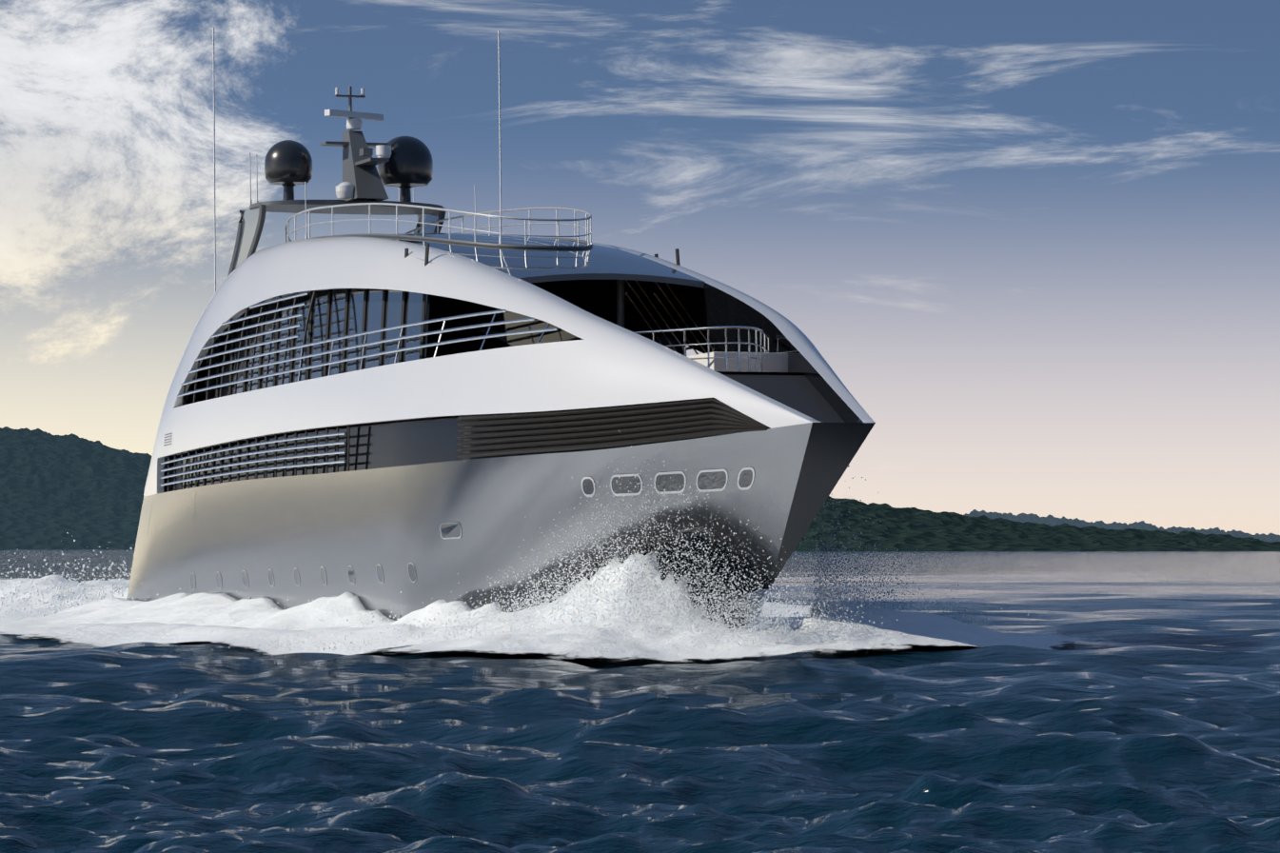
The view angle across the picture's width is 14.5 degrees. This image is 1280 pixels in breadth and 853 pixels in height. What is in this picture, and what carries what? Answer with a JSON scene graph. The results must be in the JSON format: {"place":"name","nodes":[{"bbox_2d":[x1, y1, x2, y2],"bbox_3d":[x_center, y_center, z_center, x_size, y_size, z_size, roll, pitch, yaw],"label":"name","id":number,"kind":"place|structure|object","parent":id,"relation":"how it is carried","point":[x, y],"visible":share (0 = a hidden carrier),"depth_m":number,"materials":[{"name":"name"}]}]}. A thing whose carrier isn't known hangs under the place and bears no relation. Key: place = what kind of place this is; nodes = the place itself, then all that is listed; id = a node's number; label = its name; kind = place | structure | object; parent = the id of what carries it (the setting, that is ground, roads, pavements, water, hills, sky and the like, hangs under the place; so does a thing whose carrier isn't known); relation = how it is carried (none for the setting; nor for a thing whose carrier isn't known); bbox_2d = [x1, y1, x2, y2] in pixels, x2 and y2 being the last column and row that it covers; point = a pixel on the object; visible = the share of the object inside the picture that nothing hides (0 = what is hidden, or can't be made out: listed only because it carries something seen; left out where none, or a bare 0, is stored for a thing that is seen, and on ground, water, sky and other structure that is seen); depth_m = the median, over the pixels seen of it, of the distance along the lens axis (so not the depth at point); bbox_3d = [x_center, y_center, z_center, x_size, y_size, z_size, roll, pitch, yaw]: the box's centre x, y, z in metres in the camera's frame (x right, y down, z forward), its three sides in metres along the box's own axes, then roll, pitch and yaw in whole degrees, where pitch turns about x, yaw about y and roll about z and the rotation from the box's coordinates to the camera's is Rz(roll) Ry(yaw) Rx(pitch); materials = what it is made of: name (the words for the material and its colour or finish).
{"place":"outdoors","nodes":[
{"label":"outdoors","id":0,"kind":"place"},
{"bbox_2d":[0,426,151,549],"bbox_3d":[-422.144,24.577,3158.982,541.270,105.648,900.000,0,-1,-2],"label":"hill","id":1,"kind":"structure","parent":0,"point":[83,492],"depth_m":2901.98,"materials":[{"name":"green plant"}]},
{"bbox_2d":[146,432,754,590],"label":"portholes","id":2,"kind":"object","parent":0,"point":[710,480],"visible":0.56,"depth_m":105.66,"materials":[{"name":"grey glass"}]},
{"bbox_2d":[0,549,1279,852],"bbox_3d":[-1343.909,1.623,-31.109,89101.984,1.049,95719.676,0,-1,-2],"label":"sea water","id":3,"kind":"structure","parent":0,"point":[1155,728],"depth_m":60.96,"materials":[{"name":"blue liquid"}]},
{"bbox_2d":[127,236,875,630],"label":"yacht hull","id":4,"kind":"object","parent":3,"relation":"on","point":[364,523],"visible":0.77,"depth_m":111.67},
{"bbox_2d":[166,242,848,492],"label":"windows","id":5,"kind":"structure","parent":4,"relation":"in","point":[338,312],"depth_m":118.00,"materials":[{"name":"black glass"}]},
{"bbox_2d":[160,290,860,491],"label":"louvers","id":6,"kind":"object","parent":4,"relation":"attached to","point":[728,419],"visible":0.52,"depth_m":110.23,"materials":[{"name":"grey metal"}]},
{"bbox_2d":[362,233,704,288],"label":"yacht roof","id":7,"kind":"structure","parent":4,"relation":"on","point":[595,262],"depth_m":115.09,"materials":[{"name":"blue glass"}]},
{"bbox_2d":[212,27,501,293],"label":"radar mast","id":8,"kind":"object","parent":7,"relation":"on","point":[404,164],"visible":0.85,"depth_m":131.10,"materials":[{"name":"grey metal"}]},
{"bbox_2d":[285,202,592,249],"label":"deck railing","id":9,"kind":"object","parent":7,"relation":"on","point":[558,238],"visible":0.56,"depth_m":120.06,"materials":[{"name":"silver metal"}]},
{"bbox_2d":[616,279,844,422],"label":"foredeck","id":10,"kind":"object","parent":4,"relation":"in","point":[799,392],"visible":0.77,"depth_m":105.96,"materials":[{"name":"grey metal"}]},
{"bbox_2d":[0,550,1122,662],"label":"bow wave","id":11,"kind":"object","parent":3,"relation":"in","point":[117,619],"visible":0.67,"depth_m":106.47,"materials":[{"name":"white liquid"}]},
{"bbox_2d":[0,429,1028,654],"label":"sea spray droplets","id":12,"kind":"object","parent":11,"relation":"on","point":[771,633],"visible":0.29,"depth_m":104.70,"materials":[{"name":"white liquid"}]},
{"bbox_2d":[0,0,1279,534],"label":"sky","id":13,"kind":"structure","parent":0,"point":[1036,243],"materials":[{"name":"blue"}]},
{"bbox_2d":[793,495,1279,551],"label":"hill","id":14,"kind":"structure","parent":0,"point":[913,528],"depth_m":1912.60,"materials":[{"name":"green plant"}]},
{"bbox_2d":[963,509,1279,542],"bbox_3d":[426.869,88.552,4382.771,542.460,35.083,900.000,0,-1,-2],"label":"hill","id":15,"kind":"structure","parent":0,"point":[1049,520],"depth_m":4359.83,"materials":[{"name":"green plant"}]}
]}

